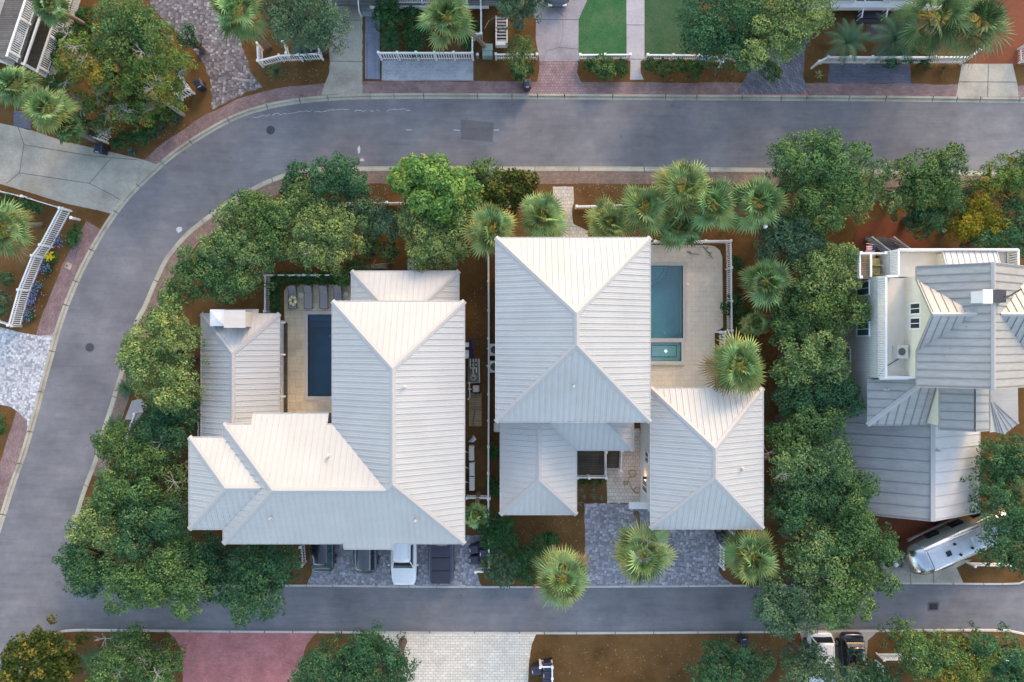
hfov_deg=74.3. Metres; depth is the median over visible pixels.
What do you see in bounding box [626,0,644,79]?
footpath
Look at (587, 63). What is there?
shrub
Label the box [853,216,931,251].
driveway
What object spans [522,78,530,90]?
wheelie bin
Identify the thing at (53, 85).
shrub
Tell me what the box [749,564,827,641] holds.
oak tree
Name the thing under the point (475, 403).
board pallet
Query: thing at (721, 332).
picket fence
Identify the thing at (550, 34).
driveway
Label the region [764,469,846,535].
oak tree
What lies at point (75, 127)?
palm tree
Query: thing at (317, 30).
oak tree
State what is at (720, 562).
picket fence
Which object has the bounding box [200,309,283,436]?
pavilion
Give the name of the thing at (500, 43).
slatted box
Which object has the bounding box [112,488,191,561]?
oak tree
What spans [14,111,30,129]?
parking bay
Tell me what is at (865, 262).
balcony
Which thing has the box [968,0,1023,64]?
driveway
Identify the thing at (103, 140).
picket fence
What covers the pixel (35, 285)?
flowering bush
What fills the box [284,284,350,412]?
pool deck
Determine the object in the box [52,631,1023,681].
verge
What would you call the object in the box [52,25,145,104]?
oak tree
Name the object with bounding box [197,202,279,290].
oak tree
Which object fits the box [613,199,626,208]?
shrub
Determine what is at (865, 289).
window
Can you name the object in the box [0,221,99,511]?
brick pavement
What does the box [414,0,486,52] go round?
palm tree
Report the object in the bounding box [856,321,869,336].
window
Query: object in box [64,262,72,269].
utility box
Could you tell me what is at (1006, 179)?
oak tree
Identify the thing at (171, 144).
brick pavement
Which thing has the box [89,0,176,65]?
oak tree
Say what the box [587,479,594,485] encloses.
shrub
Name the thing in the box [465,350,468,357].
meter box
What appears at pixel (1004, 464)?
oak tree
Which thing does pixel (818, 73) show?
variegated plant
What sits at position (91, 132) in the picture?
wheelie bin
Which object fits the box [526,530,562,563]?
shrub
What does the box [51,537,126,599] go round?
oak tree
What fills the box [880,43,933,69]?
shrub
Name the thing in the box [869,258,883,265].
deck chair
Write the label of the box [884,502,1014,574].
travel trailer
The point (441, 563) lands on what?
parked pickup
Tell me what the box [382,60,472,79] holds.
parking bay
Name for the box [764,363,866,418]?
oak tree
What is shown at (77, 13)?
shrub
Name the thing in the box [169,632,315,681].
brick driveway
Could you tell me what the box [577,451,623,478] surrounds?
porch deck
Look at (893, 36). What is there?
date palm
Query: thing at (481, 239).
palm tree
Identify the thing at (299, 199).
oak tree
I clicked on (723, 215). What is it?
palm tree
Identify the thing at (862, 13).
steps
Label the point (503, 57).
picket fence
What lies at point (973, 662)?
oak tree
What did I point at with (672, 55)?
picket fence
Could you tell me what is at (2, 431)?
shrub
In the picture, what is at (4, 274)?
shrub
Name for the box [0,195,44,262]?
palm tree
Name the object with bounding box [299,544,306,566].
picket fence
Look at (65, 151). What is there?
paving joint
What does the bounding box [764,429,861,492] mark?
oak tree
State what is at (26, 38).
house
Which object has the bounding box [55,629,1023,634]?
kerb
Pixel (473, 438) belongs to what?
step ladder
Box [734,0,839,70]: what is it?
oak tree
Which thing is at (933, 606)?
storm drain
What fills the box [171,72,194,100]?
picket fence
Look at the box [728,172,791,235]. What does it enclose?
palm tree
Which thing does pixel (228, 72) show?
cobble driveway
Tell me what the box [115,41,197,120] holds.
oak tree
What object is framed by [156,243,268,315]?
oak tree
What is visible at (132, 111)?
oak tree
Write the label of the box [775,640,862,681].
oak tree
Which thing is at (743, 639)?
wheelie bin
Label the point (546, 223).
palm tree
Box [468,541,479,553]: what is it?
wheelie bin
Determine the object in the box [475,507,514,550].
shrub
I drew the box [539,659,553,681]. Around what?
picket fence
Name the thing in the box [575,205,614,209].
picket fence
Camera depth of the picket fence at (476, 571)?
54.00 m
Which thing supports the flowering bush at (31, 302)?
on the verge at (198, 104)
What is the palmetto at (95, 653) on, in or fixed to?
on the verge at (581, 665)
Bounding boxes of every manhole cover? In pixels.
[85,343,94,351]
[266,125,274,134]
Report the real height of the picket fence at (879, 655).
1.260 m
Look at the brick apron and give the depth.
54.89 m
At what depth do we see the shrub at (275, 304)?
53.69 m
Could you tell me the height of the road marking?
0.004 m
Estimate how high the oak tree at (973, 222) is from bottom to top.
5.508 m
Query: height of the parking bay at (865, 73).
0.001 m
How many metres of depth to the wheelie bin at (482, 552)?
53.78 m
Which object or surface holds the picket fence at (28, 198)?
on the verge at (198, 104)
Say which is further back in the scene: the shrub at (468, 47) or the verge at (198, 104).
the verge at (198, 104)
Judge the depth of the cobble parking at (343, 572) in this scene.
54.89 m
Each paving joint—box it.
[7,127,135,199]
[535,19,578,19]
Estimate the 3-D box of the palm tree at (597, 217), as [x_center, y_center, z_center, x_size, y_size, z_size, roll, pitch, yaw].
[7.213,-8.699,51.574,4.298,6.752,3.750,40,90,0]
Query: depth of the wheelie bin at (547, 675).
53.78 m
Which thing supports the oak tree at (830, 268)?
on the verge at (477, 271)
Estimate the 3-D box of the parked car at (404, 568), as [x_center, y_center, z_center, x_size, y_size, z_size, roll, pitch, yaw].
[-8.673,16.918,53.952,2.480,1.847,5.389,0,90,0]
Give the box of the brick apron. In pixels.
[527,61,586,93]
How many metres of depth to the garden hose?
54.82 m
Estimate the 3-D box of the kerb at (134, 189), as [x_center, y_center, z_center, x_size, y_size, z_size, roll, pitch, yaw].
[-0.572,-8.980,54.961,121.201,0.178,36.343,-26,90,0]
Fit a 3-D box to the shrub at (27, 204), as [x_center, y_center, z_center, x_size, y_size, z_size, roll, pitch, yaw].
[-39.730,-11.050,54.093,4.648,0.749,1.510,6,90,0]
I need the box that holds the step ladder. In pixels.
[468,435,476,442]
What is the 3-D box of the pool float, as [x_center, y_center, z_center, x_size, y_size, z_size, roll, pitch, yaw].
[-3.319,0.655,54.450,0.339,0.700,1.520,0,90,0]
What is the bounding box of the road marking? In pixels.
[176,130,459,232]
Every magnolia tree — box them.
[0,614,89,681]
[464,156,502,192]
[480,167,539,215]
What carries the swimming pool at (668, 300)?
in the pool deck at (704, 295)
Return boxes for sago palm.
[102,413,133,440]
[115,377,137,398]
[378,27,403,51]
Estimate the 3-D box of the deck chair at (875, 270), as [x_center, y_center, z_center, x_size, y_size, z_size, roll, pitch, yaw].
[26.228,-5.014,48.625,0.570,0.950,0.570,0,90,0]
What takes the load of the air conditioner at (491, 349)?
on the verge at (477, 271)
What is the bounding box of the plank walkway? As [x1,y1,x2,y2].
[365,16,379,78]
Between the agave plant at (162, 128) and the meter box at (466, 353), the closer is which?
the meter box at (466, 353)
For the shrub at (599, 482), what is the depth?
54.63 m
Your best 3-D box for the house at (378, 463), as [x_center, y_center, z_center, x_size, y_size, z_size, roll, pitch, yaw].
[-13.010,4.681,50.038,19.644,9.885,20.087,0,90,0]
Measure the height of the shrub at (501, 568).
1.978 m
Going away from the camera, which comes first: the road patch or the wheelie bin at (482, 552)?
the wheelie bin at (482, 552)
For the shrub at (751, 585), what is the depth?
54.30 m
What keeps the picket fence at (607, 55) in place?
on the verge at (198, 104)
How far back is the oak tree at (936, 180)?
49.23 m
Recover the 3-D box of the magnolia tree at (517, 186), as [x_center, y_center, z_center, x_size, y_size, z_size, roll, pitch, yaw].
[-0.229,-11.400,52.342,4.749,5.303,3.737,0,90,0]
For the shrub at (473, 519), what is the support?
on the verge at (477, 271)
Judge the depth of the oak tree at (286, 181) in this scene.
51.59 m
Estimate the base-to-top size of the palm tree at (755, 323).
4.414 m
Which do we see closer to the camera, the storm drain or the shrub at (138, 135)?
the shrub at (138, 135)
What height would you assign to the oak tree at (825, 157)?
7.746 m
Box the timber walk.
[280,322,287,412]
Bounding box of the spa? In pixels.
[651,338,684,364]
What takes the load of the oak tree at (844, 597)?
on the verge at (477, 271)
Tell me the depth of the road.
55.00 m
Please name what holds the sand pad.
on the verge at (477, 271)
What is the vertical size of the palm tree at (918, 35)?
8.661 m
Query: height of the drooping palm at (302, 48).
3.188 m
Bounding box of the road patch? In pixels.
[461,119,493,141]
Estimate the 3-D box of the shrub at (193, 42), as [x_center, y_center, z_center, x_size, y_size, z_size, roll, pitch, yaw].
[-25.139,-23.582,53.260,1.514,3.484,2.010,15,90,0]
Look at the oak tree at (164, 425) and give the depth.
50.68 m
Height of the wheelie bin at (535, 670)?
1.124 m
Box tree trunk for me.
[152,93,184,116]
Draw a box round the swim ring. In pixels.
[289,295,296,305]
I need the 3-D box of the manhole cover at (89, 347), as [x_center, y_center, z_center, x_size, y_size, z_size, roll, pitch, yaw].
[-34.352,0.525,54.987,0.760,0.025,0.760,0,90,0]
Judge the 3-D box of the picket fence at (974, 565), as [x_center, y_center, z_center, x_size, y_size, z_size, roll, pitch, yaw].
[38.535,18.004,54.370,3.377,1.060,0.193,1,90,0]
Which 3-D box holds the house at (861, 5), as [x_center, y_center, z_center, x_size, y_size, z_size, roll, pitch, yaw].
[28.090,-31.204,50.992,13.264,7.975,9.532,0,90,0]
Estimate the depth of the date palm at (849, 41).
51.42 m
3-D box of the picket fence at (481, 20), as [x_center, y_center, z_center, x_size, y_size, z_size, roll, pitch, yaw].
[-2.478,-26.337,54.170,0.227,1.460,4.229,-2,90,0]
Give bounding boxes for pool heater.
[473,385,480,393]
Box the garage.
[629,386,764,530]
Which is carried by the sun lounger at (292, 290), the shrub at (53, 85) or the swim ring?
the swim ring
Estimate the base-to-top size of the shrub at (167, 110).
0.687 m
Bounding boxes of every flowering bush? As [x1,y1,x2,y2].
[20,308,35,320]
[24,299,41,312]
[27,286,41,302]
[31,280,44,295]
[36,260,52,274]
[44,252,58,263]
[52,234,65,247]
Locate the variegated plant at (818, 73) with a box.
[814,70,823,78]
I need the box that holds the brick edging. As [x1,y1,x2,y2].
[736,90,807,95]
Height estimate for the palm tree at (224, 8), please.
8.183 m
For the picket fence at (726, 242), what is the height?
1.460 m
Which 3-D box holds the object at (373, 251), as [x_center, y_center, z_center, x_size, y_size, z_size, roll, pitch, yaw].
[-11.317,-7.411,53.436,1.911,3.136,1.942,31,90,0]
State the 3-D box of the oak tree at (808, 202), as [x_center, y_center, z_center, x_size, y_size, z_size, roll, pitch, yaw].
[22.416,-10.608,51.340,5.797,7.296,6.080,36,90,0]
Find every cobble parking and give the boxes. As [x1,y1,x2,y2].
[307,535,482,586]
[584,503,735,586]
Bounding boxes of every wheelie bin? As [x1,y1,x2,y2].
[85,130,97,142]
[93,142,109,154]
[193,77,206,91]
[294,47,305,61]
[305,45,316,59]
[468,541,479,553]
[469,553,479,563]
[479,547,489,557]
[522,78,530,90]
[531,660,541,675]
[543,657,552,670]
[543,671,551,679]
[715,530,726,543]
[737,634,749,647]
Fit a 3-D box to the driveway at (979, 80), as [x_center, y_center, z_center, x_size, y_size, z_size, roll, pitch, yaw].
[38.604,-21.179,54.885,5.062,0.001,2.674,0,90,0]
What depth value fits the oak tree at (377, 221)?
50.66 m
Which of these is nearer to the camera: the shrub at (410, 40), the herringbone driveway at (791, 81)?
the shrub at (410, 40)
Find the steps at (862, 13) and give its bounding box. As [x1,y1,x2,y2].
[856,0,889,22]
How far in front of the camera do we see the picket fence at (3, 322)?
54.31 m
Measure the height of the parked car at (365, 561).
1.747 m
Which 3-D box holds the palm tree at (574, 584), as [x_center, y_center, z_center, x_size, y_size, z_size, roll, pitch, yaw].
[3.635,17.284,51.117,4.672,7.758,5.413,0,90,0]
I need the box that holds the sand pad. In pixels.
[125,399,146,419]
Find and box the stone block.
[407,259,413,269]
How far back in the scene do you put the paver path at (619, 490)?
54.89 m
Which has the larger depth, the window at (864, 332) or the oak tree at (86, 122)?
the oak tree at (86, 122)
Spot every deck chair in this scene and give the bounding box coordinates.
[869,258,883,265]
[869,267,883,274]
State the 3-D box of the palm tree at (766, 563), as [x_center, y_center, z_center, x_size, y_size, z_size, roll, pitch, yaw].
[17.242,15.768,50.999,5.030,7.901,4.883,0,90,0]
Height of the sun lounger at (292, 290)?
0.757 m
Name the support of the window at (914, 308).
in the house at (941, 397)
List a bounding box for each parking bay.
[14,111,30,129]
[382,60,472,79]
[828,63,910,83]
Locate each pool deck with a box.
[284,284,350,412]
[651,245,722,386]
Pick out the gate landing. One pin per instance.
(727, 333)
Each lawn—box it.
[579,0,625,56]
[645,0,700,56]
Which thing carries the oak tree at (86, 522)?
on the verge at (477, 271)
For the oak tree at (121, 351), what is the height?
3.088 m
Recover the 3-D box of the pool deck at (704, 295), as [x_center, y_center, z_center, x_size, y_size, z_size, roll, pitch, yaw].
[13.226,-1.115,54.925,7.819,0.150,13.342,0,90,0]
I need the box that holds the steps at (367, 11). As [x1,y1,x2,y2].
[358,0,378,17]
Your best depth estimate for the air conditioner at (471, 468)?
53.89 m
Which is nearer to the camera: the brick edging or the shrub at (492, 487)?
the shrub at (492, 487)
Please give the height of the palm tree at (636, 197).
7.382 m
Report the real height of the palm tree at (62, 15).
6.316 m
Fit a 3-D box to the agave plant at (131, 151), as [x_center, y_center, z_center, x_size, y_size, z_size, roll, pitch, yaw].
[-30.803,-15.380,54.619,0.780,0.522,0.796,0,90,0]
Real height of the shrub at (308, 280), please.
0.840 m
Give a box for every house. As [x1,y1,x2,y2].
[0,0,80,82]
[187,269,466,549]
[332,0,499,8]
[494,235,651,515]
[797,0,940,9]
[813,248,1023,521]
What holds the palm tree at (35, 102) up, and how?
on the verge at (198, 104)
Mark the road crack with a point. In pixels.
(328, 110)
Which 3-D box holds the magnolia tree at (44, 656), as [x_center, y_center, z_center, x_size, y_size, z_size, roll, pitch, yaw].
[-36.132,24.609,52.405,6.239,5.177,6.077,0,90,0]
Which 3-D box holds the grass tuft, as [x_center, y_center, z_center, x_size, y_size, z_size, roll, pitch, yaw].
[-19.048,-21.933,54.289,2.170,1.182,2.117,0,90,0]
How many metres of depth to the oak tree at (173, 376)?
49.17 m
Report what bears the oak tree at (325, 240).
on the verge at (477, 271)
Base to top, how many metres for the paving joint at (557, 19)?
0.004 m
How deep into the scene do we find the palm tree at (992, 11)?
47.83 m
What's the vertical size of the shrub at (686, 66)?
0.748 m
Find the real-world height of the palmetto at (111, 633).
1.315 m
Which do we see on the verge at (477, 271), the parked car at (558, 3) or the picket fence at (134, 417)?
the picket fence at (134, 417)
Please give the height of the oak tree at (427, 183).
6.796 m
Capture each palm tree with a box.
[0,64,55,111]
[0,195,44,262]
[20,82,94,136]
[28,0,95,30]
[51,112,103,144]
[208,0,272,50]
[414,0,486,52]
[460,202,517,258]
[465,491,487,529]
[516,190,570,236]
[530,538,591,611]
[584,194,636,236]
[610,511,678,585]
[615,182,669,243]
[649,155,716,225]
[657,202,704,251]
[683,175,739,231]
[693,328,766,397]
[718,528,779,585]
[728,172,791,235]
[738,254,794,313]
[738,308,770,336]
[883,0,978,66]
[918,0,1016,67]
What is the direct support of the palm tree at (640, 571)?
on the cobble parking at (697, 561)
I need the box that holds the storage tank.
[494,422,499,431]
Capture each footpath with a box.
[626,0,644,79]
[866,24,939,39]
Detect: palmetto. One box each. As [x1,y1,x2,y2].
[77,644,105,675]
[103,628,123,648]
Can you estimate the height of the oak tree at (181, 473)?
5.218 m
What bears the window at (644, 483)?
in the garage
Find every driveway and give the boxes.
[0,123,158,212]
[0,327,53,428]
[150,0,262,108]
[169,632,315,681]
[321,1,362,94]
[379,634,535,681]
[534,0,586,60]
[736,18,821,94]
[800,629,876,681]
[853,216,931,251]
[874,516,932,558]
[880,560,970,582]
[956,64,1018,96]
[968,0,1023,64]
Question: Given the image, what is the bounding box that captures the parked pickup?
[428,544,454,583]
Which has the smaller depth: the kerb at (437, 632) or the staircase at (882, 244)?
the staircase at (882, 244)
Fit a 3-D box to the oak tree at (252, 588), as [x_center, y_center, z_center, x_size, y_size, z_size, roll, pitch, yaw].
[-18.573,17.584,51.583,6.496,6.812,6.446,0,90,0]
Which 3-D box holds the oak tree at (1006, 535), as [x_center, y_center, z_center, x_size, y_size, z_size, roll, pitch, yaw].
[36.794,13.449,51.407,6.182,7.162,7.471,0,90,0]
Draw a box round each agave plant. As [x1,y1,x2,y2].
[127,146,135,155]
[158,124,166,131]
[172,114,180,122]
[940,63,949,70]
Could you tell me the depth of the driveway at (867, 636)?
54.89 m
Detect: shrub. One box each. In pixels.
[0,193,43,213]
[0,270,14,286]
[0,290,11,316]
[0,413,8,435]
[44,74,74,97]
[50,6,95,69]
[65,222,82,248]
[109,123,158,149]
[133,630,149,648]
[145,103,179,127]
[269,281,282,320]
[271,270,348,286]
[370,0,403,34]
[401,6,433,57]
[460,16,479,54]
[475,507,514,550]
[479,549,520,588]
[484,475,499,496]
[487,441,499,459]
[498,531,538,586]
[510,62,534,80]
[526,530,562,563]
[582,57,628,77]
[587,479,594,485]
[590,53,616,80]
[596,478,603,485]
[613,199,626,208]
[642,57,702,79]
[720,291,750,335]
[728,255,743,271]
[732,572,758,587]
[759,60,782,82]
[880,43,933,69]
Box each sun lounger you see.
[287,284,297,308]
[302,284,313,308]
[318,284,328,308]
[332,284,341,299]
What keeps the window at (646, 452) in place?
in the garage
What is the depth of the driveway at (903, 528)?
54.89 m
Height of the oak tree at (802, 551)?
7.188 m
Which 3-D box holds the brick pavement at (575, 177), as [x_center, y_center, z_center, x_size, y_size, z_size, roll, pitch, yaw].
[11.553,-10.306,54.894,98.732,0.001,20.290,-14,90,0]
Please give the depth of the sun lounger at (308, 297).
54.48 m
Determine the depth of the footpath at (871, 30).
54.89 m
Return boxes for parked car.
[310,544,336,571]
[353,550,379,573]
[388,544,418,584]
[545,0,568,7]
[803,630,834,681]
[835,632,865,681]
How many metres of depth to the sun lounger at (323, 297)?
54.48 m
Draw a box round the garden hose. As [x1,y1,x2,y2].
[625,470,639,493]
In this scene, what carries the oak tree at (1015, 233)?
on the verge at (477, 271)
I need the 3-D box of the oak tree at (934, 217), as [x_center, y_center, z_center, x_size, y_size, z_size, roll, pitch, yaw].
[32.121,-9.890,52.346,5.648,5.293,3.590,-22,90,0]
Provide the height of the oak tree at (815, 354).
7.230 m
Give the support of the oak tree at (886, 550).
on the verge at (477, 271)
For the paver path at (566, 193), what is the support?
on the verge at (477, 271)
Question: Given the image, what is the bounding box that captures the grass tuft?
[263,59,287,78]
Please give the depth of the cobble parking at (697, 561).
54.89 m
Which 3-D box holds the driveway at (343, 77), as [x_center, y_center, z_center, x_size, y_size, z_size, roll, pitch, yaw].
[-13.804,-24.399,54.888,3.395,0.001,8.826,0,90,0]
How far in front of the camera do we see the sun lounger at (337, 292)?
54.47 m
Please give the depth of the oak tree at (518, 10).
51.20 m
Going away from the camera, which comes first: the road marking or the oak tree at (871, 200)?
the oak tree at (871, 200)
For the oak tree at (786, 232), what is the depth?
49.22 m
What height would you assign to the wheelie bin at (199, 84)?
1.124 m
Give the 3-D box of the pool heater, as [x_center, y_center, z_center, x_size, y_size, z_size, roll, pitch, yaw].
[-2.842,3.915,54.472,0.600,0.805,0.650,0,90,0]
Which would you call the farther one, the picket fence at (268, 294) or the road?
the road
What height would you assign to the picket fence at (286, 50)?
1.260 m
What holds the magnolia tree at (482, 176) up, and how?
on the verge at (477, 271)
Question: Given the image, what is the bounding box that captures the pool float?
[469,340,472,358]
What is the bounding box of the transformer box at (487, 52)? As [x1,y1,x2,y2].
[482,44,492,59]
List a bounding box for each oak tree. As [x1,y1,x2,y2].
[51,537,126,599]
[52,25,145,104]
[55,99,114,145]
[64,497,137,559]
[66,83,160,137]
[84,621,195,681]
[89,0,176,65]
[89,459,163,521]
[90,420,171,477]
[97,541,172,615]
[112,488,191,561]
[114,303,208,413]
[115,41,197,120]
[118,340,136,358]
[129,391,200,456]
[140,531,217,621]
[150,436,187,509]
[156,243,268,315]
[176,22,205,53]
[186,530,239,605]
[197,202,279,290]
[217,544,302,627]
[224,188,302,263]
[258,0,353,54]
[275,175,342,224]
[278,159,312,207]
[284,202,371,277]
[286,619,389,681]
[307,150,372,207]
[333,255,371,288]
[346,191,403,242]
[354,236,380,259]
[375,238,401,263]
[375,631,421,681]
[386,150,484,229]
[393,198,475,272]
[494,0,551,31]
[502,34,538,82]
[673,0,770,73]
[683,635,776,681]
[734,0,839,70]
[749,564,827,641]
[754,205,826,271]
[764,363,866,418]
[764,394,848,455]
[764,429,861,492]
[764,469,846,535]
[765,126,873,199]
[766,285,821,346]
[767,320,851,390]
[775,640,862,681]
[776,169,868,241]
[779,512,849,588]
[786,283,871,337]
[788,241,863,303]
[800,551,903,631]
[809,514,904,568]
[814,463,880,543]
[834,648,902,681]
[835,157,905,224]
[877,613,963,680]
[879,141,970,216]
[890,186,969,241]
[906,631,1004,681]
[939,190,1012,247]
[957,192,1023,262]
[957,620,1023,681]
[960,472,1023,576]
[962,149,1023,204]
[971,432,1023,500]
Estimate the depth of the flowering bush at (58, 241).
54.50 m
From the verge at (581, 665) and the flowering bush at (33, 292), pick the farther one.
the verge at (581, 665)
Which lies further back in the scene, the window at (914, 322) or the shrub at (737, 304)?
the shrub at (737, 304)
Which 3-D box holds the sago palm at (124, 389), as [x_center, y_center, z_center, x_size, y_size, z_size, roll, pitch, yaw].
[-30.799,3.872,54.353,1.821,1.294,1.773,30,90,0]
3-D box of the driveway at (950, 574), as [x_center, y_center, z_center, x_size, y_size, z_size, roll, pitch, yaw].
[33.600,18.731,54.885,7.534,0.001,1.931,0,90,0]
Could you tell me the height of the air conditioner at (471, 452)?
1.477 m
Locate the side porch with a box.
[196,407,200,436]
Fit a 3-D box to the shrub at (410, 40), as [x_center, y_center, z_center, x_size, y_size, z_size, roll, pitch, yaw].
[-7.539,-24.738,53.837,2.798,0.866,4.326,0,90,0]
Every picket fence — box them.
[0,190,69,209]
[0,320,21,326]
[6,206,71,325]
[90,133,110,143]
[125,412,141,438]
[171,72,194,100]
[256,42,323,67]
[263,274,346,312]
[281,40,291,58]
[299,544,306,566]
[324,201,404,205]
[377,32,481,60]
[466,494,490,499]
[474,567,487,573]
[480,0,482,40]
[487,251,489,571]
[495,52,537,59]
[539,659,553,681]
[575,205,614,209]
[578,53,631,60]
[644,53,723,67]
[651,239,733,331]
[714,331,725,356]
[718,543,725,569]
[811,48,981,68]
[875,652,1008,661]
[966,562,1011,567]
[1017,45,1023,63]
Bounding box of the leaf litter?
[55,69,772,677]
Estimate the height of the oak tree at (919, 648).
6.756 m
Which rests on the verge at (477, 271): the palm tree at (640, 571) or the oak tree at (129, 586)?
the oak tree at (129, 586)
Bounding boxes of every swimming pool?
[304,311,331,399]
[651,262,686,341]
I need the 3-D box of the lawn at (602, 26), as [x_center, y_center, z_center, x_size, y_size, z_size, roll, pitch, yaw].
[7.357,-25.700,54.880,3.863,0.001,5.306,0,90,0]
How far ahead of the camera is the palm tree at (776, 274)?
49.18 m
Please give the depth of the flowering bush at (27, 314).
54.53 m
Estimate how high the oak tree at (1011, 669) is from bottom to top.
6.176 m
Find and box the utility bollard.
[69,216,80,220]
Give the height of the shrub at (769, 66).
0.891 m
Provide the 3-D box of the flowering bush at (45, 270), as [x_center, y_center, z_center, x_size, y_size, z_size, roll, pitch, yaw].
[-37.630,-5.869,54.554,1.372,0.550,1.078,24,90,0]
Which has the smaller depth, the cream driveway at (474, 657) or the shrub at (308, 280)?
the shrub at (308, 280)
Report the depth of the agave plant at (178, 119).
54.75 m
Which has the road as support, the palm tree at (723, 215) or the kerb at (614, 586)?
the kerb at (614, 586)
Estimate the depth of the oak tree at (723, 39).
48.88 m
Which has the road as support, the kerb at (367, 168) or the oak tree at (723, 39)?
the kerb at (367, 168)
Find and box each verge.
[0,0,1023,460]
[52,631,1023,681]
[77,183,1023,585]
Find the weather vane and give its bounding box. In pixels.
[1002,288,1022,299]
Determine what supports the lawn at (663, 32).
on the verge at (198, 104)
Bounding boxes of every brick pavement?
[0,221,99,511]
[93,171,1020,475]
[144,81,1023,163]
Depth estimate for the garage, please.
47.86 m
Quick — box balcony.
[837,251,887,278]
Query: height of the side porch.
1.280 m
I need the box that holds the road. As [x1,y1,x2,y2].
[0,93,1023,673]
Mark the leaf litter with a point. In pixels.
(477, 317)
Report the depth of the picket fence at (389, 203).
54.18 m
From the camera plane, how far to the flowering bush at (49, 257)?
54.47 m
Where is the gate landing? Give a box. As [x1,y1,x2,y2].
[721,331,733,340]
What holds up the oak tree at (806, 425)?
on the verge at (477, 271)
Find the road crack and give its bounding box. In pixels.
[254,108,409,117]
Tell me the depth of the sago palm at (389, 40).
54.01 m
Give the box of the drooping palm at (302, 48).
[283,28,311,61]
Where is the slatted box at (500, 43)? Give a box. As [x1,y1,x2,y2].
[495,16,507,47]
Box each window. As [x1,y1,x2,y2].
[642,476,647,495]
[645,450,648,464]
[841,349,850,361]
[856,280,869,295]
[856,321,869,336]
[909,302,919,314]
[909,317,919,329]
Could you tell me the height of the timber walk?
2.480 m
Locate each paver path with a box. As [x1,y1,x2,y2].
[553,186,587,236]
[607,428,640,503]
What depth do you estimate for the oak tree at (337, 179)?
50.11 m
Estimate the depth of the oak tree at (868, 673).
50.90 m
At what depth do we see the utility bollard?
54.17 m
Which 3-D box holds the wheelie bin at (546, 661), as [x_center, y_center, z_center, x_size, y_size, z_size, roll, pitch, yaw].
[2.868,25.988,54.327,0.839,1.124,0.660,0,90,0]
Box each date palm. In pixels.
[823,18,870,69]
[867,9,927,66]
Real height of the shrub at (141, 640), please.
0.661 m
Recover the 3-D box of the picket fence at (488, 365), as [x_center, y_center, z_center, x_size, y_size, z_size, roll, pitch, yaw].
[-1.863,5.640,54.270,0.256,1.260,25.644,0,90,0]
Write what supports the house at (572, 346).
on the verge at (477, 271)
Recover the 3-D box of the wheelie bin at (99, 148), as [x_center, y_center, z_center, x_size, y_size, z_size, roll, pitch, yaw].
[-32.991,-15.387,54.327,0.660,1.124,0.839,10,90,0]
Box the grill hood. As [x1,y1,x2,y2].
[328,413,331,422]
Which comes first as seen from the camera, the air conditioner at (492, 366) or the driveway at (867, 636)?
the air conditioner at (492, 366)
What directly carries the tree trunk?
on the verge at (198, 104)
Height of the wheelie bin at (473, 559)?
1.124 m
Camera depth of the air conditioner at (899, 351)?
47.23 m
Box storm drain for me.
[928,602,938,610]
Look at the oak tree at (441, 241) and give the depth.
49.72 m
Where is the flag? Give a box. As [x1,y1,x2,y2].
[865,243,875,251]
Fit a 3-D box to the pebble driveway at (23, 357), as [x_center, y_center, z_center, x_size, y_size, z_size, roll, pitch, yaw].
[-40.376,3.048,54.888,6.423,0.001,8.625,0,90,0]
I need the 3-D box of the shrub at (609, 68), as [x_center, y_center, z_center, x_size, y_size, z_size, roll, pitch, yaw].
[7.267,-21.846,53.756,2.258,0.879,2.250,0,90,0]
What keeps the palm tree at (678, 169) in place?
on the verge at (477, 271)
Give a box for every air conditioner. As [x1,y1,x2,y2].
[465,444,474,460]
[465,461,474,475]
[465,476,474,490]
[486,344,494,355]
[486,360,494,372]
[892,345,907,357]
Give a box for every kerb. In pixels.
[0,93,1023,531]
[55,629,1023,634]
[73,166,1012,578]
[119,581,1023,587]
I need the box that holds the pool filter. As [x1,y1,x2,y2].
[467,358,479,399]
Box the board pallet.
[469,393,481,425]
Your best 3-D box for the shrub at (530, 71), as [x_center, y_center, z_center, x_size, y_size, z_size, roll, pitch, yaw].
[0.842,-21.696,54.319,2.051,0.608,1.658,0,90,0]
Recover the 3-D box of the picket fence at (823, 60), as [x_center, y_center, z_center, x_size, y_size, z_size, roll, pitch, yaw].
[30.685,-22.516,54.170,12.960,1.460,0.698,-3,90,0]
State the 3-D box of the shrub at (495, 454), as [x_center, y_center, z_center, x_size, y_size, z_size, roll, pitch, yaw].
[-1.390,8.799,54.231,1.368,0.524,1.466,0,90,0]
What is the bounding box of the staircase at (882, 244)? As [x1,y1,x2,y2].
[865,236,909,251]
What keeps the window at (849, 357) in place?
in the house at (941, 397)
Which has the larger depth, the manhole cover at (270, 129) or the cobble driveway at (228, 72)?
the manhole cover at (270, 129)
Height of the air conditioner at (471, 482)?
1.477 m
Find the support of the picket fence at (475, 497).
on the verge at (477, 271)

